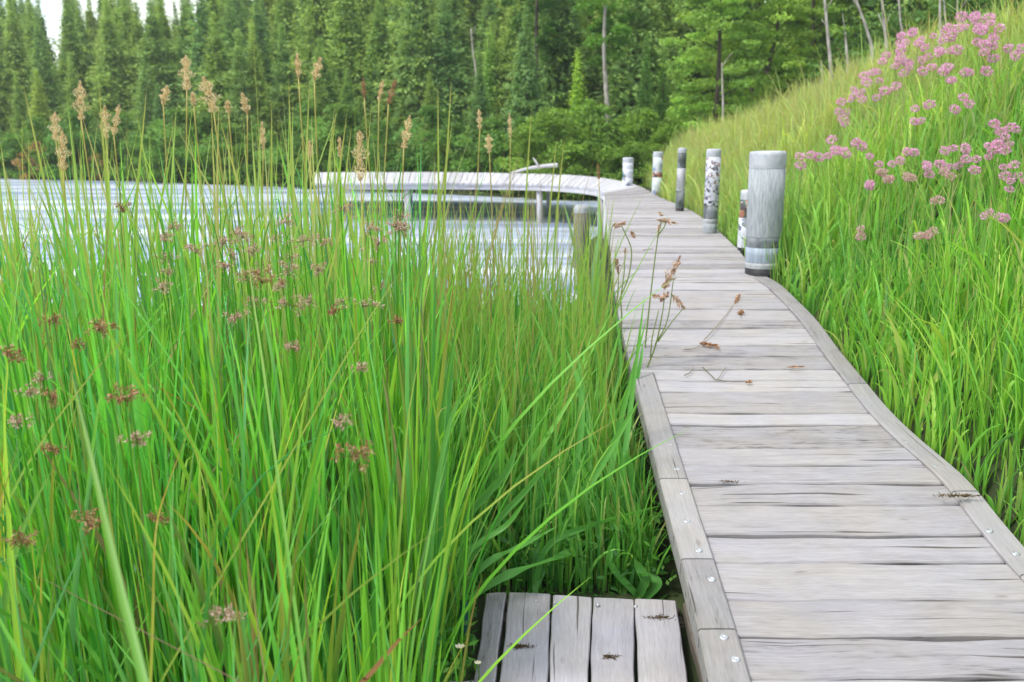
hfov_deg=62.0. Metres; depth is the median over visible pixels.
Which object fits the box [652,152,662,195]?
bollard
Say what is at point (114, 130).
plumed reed
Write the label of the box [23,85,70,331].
reed leaf
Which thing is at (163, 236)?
flowering rush
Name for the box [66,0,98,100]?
spruce tree
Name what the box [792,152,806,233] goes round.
pink flower
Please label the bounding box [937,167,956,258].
pink flower
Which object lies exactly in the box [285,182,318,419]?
flowering rush
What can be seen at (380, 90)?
plumed reed
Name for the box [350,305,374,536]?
flowering rush
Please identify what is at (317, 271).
flowering rush
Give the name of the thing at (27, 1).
spruce tree
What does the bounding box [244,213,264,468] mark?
flowering rush
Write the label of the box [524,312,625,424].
strap leaf plant
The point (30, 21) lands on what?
spruce tree
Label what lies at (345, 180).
reed leaf
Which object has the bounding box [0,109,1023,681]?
ground
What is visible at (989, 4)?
bush
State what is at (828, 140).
pink flower
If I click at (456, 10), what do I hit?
spruce tree
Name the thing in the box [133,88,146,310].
reed leaf
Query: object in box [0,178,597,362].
lake water
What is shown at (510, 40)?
spruce tree
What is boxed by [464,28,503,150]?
spruce tree
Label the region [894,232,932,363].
pink flower
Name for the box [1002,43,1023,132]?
pink flower
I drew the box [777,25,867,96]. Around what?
bush
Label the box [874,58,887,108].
pink flower
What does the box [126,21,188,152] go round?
spruce tree
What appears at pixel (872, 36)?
bush
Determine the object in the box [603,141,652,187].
bush
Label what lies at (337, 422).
flowering rush
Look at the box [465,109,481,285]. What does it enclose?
plumed reed
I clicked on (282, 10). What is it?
spruce tree
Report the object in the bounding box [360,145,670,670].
bank grass
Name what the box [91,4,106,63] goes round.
spruce tree
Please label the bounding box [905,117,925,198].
pink flower
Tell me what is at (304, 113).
shore bush
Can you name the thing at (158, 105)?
spruce tree
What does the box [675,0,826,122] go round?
leafy tree
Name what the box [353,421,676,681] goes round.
undergrowth
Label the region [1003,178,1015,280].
pink flower
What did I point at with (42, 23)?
spruce tree
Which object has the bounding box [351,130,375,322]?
plumed reed
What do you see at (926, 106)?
pink flower
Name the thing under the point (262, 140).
plumed reed
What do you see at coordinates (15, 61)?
spruce tree
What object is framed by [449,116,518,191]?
shore bush
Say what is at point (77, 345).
flowering rush
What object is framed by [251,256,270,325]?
flowering rush
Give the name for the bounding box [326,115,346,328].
reed leaf
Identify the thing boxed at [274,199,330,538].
flowering rush
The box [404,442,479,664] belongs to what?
strap leaf plant
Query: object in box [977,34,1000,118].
pink flower
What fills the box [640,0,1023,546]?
meadow grass
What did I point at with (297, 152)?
shore bush
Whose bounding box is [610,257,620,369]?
dry weed
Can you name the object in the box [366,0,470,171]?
spruce tree
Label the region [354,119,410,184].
shore bush
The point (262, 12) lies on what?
spruce tree
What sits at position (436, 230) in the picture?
reed leaf
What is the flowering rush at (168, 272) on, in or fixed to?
on the ground at (674, 591)
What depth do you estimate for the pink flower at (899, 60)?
7.34 m
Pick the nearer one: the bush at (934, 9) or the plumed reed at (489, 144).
the plumed reed at (489, 144)
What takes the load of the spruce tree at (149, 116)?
on the ground at (674, 591)
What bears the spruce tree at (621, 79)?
on the ground at (674, 591)
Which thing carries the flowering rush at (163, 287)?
on the ground at (674, 591)
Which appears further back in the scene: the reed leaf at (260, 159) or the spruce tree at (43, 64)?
the spruce tree at (43, 64)
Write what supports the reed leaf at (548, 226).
on the ground at (674, 591)
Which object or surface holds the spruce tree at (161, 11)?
on the ground at (674, 591)
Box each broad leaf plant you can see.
[861,286,908,346]
[906,319,962,400]
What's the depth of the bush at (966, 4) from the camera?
21.62 m
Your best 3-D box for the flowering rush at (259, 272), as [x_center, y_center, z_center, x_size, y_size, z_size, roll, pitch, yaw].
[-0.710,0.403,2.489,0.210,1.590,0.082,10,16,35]
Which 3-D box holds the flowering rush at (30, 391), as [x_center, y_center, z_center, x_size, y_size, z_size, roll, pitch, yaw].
[-1.238,0.600,2.329,0.068,1.280,0.107,0,13,0]
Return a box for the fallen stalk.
[704,293,740,339]
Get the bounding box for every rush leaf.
[0,618,36,681]
[23,572,239,681]
[71,372,148,681]
[149,433,187,681]
[235,421,379,681]
[243,223,306,681]
[359,619,420,681]
[387,349,420,675]
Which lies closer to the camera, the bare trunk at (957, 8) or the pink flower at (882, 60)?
the pink flower at (882, 60)
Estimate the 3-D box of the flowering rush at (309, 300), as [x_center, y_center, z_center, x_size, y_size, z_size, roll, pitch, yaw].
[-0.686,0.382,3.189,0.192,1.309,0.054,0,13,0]
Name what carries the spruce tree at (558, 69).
on the ground at (674, 591)
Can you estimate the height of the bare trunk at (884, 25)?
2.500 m
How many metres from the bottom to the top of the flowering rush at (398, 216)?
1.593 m
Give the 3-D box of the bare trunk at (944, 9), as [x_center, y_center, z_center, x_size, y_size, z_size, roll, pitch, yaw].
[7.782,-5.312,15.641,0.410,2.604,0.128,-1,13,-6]
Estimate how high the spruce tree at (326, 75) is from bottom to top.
6.952 m
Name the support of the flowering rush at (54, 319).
on the ground at (674, 591)
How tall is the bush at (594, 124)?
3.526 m
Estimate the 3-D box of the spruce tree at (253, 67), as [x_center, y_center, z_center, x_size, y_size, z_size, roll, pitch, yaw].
[-11.685,-10.616,38.983,3.662,7.516,3.745,3,14,11]
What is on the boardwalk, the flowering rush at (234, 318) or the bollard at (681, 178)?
the bollard at (681, 178)
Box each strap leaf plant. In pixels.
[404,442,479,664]
[441,389,612,598]
[446,361,599,589]
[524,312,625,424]
[527,349,660,592]
[537,255,642,417]
[563,196,606,303]
[574,295,665,553]
[606,517,661,598]
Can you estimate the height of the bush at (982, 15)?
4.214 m
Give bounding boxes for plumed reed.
[44,112,69,260]
[46,131,81,320]
[72,81,106,304]
[90,105,112,307]
[111,105,132,253]
[159,85,184,240]
[178,55,195,268]
[189,92,209,288]
[196,76,248,333]
[223,100,247,316]
[240,92,257,342]
[259,122,266,254]
[294,53,314,323]
[307,140,313,264]
[310,56,338,242]
[337,137,353,238]
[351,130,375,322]
[360,78,389,260]
[368,79,396,278]
[368,80,384,284]
[384,115,412,314]
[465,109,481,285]
[484,134,493,293]
[502,113,511,298]
[592,163,602,283]
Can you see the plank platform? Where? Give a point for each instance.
(657, 624)
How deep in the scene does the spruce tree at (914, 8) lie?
26.16 m
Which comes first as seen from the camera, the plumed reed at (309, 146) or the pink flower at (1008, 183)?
the pink flower at (1008, 183)
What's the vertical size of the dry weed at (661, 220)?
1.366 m
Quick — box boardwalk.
[314,172,1023,681]
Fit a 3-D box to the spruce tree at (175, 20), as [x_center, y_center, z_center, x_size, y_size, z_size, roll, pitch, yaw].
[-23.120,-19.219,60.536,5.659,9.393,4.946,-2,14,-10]
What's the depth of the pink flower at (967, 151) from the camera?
4.84 m
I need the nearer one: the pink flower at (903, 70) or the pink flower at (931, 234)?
the pink flower at (931, 234)
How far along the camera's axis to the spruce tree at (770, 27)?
35.43 m
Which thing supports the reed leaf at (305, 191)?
on the ground at (674, 591)
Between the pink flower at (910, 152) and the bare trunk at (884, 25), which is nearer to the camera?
the pink flower at (910, 152)
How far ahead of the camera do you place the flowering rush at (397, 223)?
2.69 m
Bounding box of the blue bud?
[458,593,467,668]
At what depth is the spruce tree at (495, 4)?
41.74 m
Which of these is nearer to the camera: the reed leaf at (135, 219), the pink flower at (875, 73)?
the reed leaf at (135, 219)
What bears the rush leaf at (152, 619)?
on the ground at (674, 591)
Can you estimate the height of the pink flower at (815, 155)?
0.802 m
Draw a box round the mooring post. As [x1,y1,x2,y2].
[573,205,589,267]
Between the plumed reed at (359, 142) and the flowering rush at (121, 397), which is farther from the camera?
the plumed reed at (359, 142)
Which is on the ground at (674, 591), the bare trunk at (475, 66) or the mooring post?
the bare trunk at (475, 66)
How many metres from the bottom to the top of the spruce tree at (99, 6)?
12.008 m
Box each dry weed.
[609,221,635,357]
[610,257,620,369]
[616,247,626,368]
[629,255,686,443]
[634,211,677,419]
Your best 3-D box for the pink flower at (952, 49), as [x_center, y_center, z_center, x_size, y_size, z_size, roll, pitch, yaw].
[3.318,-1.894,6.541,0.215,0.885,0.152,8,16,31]
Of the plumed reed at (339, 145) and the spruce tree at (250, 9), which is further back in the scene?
the spruce tree at (250, 9)
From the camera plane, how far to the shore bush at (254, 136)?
36.11 m
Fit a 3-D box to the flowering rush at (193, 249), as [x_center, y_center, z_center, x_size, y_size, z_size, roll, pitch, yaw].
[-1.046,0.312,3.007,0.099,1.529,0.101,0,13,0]
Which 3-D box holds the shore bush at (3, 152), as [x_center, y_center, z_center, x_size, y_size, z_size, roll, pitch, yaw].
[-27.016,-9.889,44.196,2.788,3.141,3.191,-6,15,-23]
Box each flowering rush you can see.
[0,315,78,681]
[0,476,64,681]
[6,341,66,674]
[13,335,89,673]
[31,334,65,608]
[33,255,102,626]
[34,325,106,681]
[38,406,88,594]
[69,309,110,643]
[70,434,114,681]
[83,287,166,681]
[104,334,157,681]
[115,156,130,269]
[115,356,178,681]
[146,470,189,681]
[149,206,205,434]
[151,241,215,615]
[154,231,180,372]
[159,247,184,464]
[166,200,202,450]
[184,212,219,523]
[198,558,246,681]
[206,203,274,546]
[213,198,235,554]
[222,258,261,588]
[223,211,250,447]
[228,196,254,378]
[233,172,277,494]
[233,248,277,460]
[239,255,295,528]
[243,205,284,591]
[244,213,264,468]
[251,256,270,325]
[255,241,275,409]
[261,234,308,519]
[270,206,285,384]
[272,217,314,540]
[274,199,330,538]
[278,230,303,593]
[282,210,310,435]
[284,274,312,602]
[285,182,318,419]
[293,270,358,580]
[311,214,340,595]
[311,215,346,581]
[328,279,349,681]
[330,395,375,681]
[331,181,357,292]
[331,378,351,650]
[334,255,350,433]
[343,255,385,460]
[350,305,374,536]
[356,203,402,461]
[359,212,392,413]
[367,232,378,385]
[372,262,393,410]
[380,183,427,360]
[385,162,404,528]
[386,189,412,494]
[388,285,404,395]
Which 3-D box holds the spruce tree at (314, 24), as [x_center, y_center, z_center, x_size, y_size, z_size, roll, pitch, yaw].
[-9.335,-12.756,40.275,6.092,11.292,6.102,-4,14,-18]
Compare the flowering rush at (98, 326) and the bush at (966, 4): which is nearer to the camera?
the flowering rush at (98, 326)
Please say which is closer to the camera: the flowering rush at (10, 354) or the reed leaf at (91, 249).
the flowering rush at (10, 354)
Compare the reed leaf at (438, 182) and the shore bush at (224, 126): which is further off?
the shore bush at (224, 126)
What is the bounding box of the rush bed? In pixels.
[0,100,687,681]
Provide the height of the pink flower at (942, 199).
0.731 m
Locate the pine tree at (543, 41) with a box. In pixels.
[500,0,566,96]
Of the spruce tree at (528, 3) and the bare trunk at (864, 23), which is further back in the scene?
the spruce tree at (528, 3)
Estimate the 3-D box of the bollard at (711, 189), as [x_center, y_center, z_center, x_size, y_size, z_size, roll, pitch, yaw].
[2.174,-1.144,9.389,0.159,1.900,0.159,0,13,0]
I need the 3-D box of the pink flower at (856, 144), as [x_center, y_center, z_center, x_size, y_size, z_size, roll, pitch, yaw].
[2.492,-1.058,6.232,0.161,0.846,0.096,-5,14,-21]
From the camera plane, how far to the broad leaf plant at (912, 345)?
4.21 m
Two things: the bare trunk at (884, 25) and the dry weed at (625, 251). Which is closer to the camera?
the dry weed at (625, 251)
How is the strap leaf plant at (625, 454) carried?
on the ground at (674, 591)
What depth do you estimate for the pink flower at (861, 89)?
7.78 m
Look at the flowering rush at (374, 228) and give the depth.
2.91 m
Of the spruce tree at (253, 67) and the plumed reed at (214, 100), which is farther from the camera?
the spruce tree at (253, 67)
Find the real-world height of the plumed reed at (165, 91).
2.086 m
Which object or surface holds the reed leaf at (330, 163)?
on the ground at (674, 591)
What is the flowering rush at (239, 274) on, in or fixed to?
on the ground at (674, 591)
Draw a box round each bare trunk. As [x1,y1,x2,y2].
[470,26,476,102]
[721,53,731,122]
[821,0,832,83]
[842,13,848,72]
[853,0,873,61]
[878,0,889,55]
[897,0,902,49]
[938,0,941,43]
[942,0,946,22]
[956,0,966,32]
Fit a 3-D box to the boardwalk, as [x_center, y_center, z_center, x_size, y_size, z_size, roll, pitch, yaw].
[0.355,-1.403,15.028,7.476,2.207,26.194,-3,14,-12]
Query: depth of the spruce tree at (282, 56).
39.88 m
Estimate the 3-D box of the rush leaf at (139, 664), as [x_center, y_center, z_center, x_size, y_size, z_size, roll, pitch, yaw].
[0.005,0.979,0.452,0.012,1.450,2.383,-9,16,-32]
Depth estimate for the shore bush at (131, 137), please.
39.84 m
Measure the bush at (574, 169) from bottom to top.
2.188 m
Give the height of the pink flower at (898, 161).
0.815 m
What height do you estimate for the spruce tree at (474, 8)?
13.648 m
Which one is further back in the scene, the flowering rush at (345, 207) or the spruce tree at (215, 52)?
the spruce tree at (215, 52)
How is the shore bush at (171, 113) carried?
on the ground at (674, 591)
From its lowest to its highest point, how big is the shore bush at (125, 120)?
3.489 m
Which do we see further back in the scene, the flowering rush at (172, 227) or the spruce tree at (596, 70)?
the spruce tree at (596, 70)
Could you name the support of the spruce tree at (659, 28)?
on the ground at (674, 591)
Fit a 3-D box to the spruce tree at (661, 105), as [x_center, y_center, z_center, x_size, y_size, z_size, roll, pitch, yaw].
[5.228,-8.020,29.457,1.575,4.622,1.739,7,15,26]
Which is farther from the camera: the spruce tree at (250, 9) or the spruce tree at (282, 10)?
the spruce tree at (250, 9)
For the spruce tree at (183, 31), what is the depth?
47.05 m
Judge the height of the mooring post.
1.747 m
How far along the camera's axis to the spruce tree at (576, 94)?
29.69 m
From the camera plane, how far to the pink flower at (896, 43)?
8.64 m
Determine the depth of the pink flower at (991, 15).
6.85 m
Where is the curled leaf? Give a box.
[684,341,719,349]
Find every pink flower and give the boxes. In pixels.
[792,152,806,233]
[801,151,824,253]
[822,135,843,220]
[824,145,851,212]
[834,97,850,162]
[835,114,849,168]
[837,225,866,347]
[844,137,866,218]
[848,71,867,146]
[849,77,881,163]
[855,180,874,273]
[866,152,882,242]
[867,68,883,118]
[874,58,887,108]
[875,168,888,255]
[876,81,901,148]
[877,156,905,258]
[881,33,905,97]
[882,175,894,266]
[890,53,907,110]
[893,31,905,73]
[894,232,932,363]
[895,39,932,90]
[896,99,935,214]
[898,62,912,123]
[898,147,919,258]
[901,29,917,73]
[901,172,917,270]
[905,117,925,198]
[907,26,923,87]
[912,160,950,265]
[913,63,936,131]
[914,226,938,343]
[916,195,945,320]
[918,23,953,79]
[934,29,956,89]
[934,34,963,110]
[934,143,971,256]
[935,93,975,211]
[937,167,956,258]
[938,62,956,143]
[940,23,963,89]
[955,11,975,82]
[958,66,993,154]
[960,11,988,82]
[960,155,981,254]
[963,208,994,350]
[972,13,996,65]
[972,24,998,93]
[974,212,1010,351]
[976,19,1005,79]
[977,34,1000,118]
[983,139,1008,223]
[988,118,1020,215]
[998,132,1014,225]
[998,160,1023,261]
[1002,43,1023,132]
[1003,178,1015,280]
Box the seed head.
[737,309,744,315]
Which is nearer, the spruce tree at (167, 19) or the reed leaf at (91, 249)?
the reed leaf at (91, 249)
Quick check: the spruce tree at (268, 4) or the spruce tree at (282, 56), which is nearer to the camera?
the spruce tree at (282, 56)
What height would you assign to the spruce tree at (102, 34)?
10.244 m
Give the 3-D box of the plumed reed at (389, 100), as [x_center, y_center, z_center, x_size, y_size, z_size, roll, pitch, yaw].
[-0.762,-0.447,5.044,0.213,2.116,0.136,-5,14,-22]
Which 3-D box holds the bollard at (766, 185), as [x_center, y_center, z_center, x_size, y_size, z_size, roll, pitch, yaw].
[1.971,-0.505,6.724,0.276,1.945,0.276,-1,13,0]
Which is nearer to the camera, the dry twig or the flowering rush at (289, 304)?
the flowering rush at (289, 304)
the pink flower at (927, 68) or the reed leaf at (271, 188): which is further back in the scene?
the pink flower at (927, 68)
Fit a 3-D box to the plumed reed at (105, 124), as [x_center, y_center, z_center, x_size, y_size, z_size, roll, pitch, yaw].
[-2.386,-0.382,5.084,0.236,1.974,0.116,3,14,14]
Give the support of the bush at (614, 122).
on the ground at (674, 591)
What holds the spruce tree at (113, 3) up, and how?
on the ground at (674, 591)
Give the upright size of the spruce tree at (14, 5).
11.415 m
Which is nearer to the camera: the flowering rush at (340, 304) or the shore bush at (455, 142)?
the flowering rush at (340, 304)
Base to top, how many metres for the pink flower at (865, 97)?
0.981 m
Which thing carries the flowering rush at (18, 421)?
on the ground at (674, 591)
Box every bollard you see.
[622,157,633,185]
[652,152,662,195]
[675,148,686,210]
[703,149,721,233]
[737,190,747,255]
[745,151,786,280]
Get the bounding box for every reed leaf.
[1,152,33,346]
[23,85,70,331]
[78,152,100,314]
[98,79,112,263]
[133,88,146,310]
[253,39,266,261]
[270,100,274,281]
[288,78,294,264]
[303,96,308,329]
[319,107,336,277]
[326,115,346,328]
[339,133,350,232]
[429,127,451,336]
[437,115,440,275]
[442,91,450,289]
[522,120,530,299]
[543,139,556,302]
[550,143,563,314]
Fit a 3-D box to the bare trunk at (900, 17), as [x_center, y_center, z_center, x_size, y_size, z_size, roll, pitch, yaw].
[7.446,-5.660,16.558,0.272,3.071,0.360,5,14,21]
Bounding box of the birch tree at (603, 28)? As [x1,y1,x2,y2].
[572,0,643,164]
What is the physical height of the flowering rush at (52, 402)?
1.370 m
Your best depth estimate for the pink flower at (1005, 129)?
4.74 m
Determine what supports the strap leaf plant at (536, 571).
on the ground at (674, 591)
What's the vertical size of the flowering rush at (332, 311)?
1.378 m
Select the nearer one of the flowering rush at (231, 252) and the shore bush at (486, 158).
the flowering rush at (231, 252)
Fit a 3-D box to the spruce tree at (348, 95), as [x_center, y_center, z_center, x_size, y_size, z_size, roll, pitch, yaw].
[-6.670,-8.621,34.983,3.088,5.158,3.088,0,13,-2]
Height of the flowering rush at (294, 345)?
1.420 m
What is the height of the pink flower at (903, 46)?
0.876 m
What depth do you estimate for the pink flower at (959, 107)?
5.42 m
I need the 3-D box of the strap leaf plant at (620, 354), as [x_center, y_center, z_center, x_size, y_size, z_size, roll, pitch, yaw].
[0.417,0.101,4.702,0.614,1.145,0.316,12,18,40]
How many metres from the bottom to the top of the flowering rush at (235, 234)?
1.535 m
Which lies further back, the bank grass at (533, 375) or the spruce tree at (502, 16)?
the spruce tree at (502, 16)
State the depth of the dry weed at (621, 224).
5.31 m
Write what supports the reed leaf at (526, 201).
on the ground at (674, 591)
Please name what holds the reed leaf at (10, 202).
on the ground at (674, 591)
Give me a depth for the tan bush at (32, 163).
40.91 m
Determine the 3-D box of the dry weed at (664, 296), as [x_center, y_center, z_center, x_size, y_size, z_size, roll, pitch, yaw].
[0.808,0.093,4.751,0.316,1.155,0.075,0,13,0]
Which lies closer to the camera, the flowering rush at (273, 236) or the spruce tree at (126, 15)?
the flowering rush at (273, 236)
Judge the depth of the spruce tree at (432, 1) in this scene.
43.51 m
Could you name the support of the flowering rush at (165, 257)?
on the ground at (674, 591)
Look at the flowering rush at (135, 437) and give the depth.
1.92 m
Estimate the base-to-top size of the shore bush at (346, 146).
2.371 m
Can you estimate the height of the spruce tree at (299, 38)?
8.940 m
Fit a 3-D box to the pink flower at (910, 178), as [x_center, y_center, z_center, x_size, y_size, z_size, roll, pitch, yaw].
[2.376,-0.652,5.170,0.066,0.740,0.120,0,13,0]
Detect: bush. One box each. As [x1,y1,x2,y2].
[0,115,80,178]
[0,129,18,170]
[0,131,25,176]
[0,133,37,177]
[11,141,51,179]
[24,122,87,179]
[29,109,127,179]
[84,111,155,178]
[88,153,111,180]
[112,120,189,179]
[128,125,181,178]
[132,107,211,182]
[162,110,249,178]
[188,123,263,183]
[221,123,289,182]
[252,115,325,181]
[260,100,336,185]
[289,103,388,184]
[321,132,380,172]
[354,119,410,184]
[381,104,463,171]
[409,116,495,193]
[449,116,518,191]
[472,116,550,193]
[480,141,528,185]
[493,126,560,193]
[499,106,608,200]
[540,141,598,199]
[542,97,641,197]
[565,117,658,185]
[577,137,631,196]
[595,107,674,184]
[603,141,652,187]
[646,124,680,155]
[649,102,708,150]
[774,47,844,101]
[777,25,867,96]
[790,12,896,91]
[843,8,927,66]
[862,0,958,55]
[909,0,1019,40]
[923,0,1023,44]
[950,5,1022,35]
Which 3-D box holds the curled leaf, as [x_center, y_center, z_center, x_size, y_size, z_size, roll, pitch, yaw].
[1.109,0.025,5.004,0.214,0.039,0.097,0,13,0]
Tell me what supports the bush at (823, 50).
on the ground at (674, 591)
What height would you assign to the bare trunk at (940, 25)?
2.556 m
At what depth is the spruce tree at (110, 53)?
45.66 m
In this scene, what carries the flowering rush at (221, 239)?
on the ground at (674, 591)
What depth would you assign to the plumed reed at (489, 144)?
6.09 m
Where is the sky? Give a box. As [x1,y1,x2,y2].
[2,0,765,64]
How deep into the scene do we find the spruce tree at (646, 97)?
28.74 m
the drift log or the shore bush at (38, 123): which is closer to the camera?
the drift log
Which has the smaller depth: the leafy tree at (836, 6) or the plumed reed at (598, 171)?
the plumed reed at (598, 171)
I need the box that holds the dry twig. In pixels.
[702,367,752,382]
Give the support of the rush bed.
on the ground at (674, 591)
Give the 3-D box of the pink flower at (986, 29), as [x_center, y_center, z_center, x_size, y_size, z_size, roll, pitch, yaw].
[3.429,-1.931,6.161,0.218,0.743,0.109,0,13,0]
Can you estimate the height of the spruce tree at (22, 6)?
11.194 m
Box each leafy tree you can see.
[659,0,781,135]
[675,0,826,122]
[703,0,824,122]
[753,0,877,99]
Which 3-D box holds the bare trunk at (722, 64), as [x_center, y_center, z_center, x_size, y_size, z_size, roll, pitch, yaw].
[5.884,-6.523,23.635,0.291,2.820,0.078,0,13,0]
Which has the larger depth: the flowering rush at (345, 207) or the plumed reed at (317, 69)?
the plumed reed at (317, 69)
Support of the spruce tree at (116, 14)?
on the ground at (674, 591)
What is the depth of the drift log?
24.50 m
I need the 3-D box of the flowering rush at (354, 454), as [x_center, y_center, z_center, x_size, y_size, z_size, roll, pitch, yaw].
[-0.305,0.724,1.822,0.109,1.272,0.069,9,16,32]
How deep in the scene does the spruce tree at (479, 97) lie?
32.56 m
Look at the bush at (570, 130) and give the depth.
27.35 m
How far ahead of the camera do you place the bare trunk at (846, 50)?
15.66 m
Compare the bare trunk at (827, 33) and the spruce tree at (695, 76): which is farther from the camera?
the spruce tree at (695, 76)
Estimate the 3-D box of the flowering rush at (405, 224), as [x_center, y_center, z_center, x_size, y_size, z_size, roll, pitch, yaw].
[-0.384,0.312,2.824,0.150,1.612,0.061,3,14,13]
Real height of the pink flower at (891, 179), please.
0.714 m
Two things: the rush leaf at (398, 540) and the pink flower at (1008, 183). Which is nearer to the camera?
the rush leaf at (398, 540)
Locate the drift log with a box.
[511,158,557,173]
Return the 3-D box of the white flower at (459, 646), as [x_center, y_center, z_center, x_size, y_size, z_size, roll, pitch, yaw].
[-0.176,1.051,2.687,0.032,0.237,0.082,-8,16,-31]
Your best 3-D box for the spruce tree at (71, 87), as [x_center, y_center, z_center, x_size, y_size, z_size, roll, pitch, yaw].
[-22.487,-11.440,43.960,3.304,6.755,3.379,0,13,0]
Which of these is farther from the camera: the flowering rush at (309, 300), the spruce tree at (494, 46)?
the spruce tree at (494, 46)
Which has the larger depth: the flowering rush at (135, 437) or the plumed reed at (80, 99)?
the plumed reed at (80, 99)
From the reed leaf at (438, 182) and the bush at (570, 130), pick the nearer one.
the reed leaf at (438, 182)
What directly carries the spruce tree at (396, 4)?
on the ground at (674, 591)
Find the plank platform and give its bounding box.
[474,592,702,681]
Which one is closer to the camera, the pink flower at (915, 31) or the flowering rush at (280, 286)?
the flowering rush at (280, 286)
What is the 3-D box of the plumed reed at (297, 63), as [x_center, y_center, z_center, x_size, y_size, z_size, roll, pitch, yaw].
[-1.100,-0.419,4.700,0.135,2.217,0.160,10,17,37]
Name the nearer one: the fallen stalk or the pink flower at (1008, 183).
the pink flower at (1008, 183)
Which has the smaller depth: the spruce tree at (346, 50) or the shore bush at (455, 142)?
the shore bush at (455, 142)
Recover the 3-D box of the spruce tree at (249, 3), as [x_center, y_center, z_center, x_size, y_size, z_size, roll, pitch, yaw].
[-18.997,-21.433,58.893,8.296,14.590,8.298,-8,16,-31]
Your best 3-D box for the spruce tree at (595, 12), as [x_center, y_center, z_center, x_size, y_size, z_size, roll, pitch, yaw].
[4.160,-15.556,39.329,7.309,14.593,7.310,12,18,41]
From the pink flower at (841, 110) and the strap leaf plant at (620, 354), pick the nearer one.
the strap leaf plant at (620, 354)
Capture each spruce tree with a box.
[0,0,7,46]
[0,0,27,81]
[0,0,42,164]
[0,6,8,78]
[0,48,14,133]
[4,71,31,167]
[7,0,58,94]
[17,0,27,19]
[17,69,63,170]
[20,0,64,112]
[22,6,67,150]
[33,0,60,87]
[49,0,97,128]
[50,50,102,171]
[53,0,94,88]
[56,0,97,60]
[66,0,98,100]
[81,0,101,66]
[81,0,139,159]
[84,0,131,130]
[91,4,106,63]
[93,0,102,62]
[93,1,115,92]
[94,0,118,76]
[99,0,137,155]
[102,1,147,157]
[113,0,188,163]
[121,0,139,21]
[124,63,161,168]
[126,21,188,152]
[128,0,143,24]
[144,0,173,40]
[148,83,176,149]
[151,12,272,181]
[152,0,176,45]
[154,0,183,91]
[161,2,177,51]
[167,0,216,165]
[169,0,179,57]
[170,0,194,48]
[172,0,193,104]
[176,0,199,54]
[179,0,225,93]
[189,75,202,148]
[198,0,267,92]
[198,28,282,179]
[218,0,248,62]
[218,0,253,17]
[231,0,250,64]
[233,21,282,175]
[240,0,251,45]
[243,0,276,54]
[244,0,275,29]
[245,0,277,115]
[248,0,274,65]
[249,5,270,78]
[263,0,303,82]
[265,21,301,170]
[270,0,336,148]
[270,37,364,180]
[284,0,337,94]
[289,2,306,92]
[293,0,306,37]
[301,46,334,172]
[304,0,371,119]
[320,68,381,184]
[337,0,398,164]
[354,0,374,69]
[365,0,438,68]
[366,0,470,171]
[367,0,392,36]
[369,5,433,56]
[408,72,453,171]
[415,0,474,159]
[426,0,476,57]
[428,0,476,120]
[451,18,506,166]
[454,54,498,170]
[459,0,486,73]
[459,0,500,123]
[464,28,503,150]
[467,0,501,76]
[469,4,559,193]
[470,0,533,91]
[486,0,531,133]
[499,0,547,65]
[508,0,612,148]
[555,49,594,173]
[568,0,595,98]
[581,0,609,55]
[584,0,615,131]
[584,0,676,65]
[587,0,621,53]
[587,0,685,154]
[615,0,713,124]
[626,32,660,181]
[642,0,677,109]
[654,45,673,126]
[664,42,688,139]
[670,0,746,130]
[707,0,781,114]
[750,12,806,100]
[782,1,830,94]
[789,0,889,68]
[817,0,910,75]
[874,0,938,41]
[900,0,955,37]
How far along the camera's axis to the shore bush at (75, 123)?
40.46 m
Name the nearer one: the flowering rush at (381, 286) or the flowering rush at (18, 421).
the flowering rush at (18, 421)
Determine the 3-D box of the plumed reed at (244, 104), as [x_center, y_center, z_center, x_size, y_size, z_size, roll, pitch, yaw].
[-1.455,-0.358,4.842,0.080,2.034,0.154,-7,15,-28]
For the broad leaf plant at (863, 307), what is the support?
on the ground at (674, 591)
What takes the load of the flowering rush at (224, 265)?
on the ground at (674, 591)
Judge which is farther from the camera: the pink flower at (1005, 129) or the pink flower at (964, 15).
the pink flower at (964, 15)
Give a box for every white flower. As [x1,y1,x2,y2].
[455,643,464,679]
[474,660,480,680]
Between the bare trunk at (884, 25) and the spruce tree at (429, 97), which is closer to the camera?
the bare trunk at (884, 25)
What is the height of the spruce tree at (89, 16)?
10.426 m
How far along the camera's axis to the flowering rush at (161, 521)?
1.95 m
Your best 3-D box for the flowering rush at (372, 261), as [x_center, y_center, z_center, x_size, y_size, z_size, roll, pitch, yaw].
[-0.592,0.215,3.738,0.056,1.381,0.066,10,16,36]
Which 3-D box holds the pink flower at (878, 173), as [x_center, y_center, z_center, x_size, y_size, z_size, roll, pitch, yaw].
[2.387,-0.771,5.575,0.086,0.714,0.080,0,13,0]
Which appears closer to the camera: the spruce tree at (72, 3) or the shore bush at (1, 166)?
the shore bush at (1, 166)
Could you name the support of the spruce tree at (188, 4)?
on the ground at (674, 591)
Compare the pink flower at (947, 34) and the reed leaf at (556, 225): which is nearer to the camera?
the reed leaf at (556, 225)
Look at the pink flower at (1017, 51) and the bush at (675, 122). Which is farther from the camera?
the bush at (675, 122)
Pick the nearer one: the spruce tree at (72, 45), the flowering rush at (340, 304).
the flowering rush at (340, 304)
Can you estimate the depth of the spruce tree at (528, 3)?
36.58 m

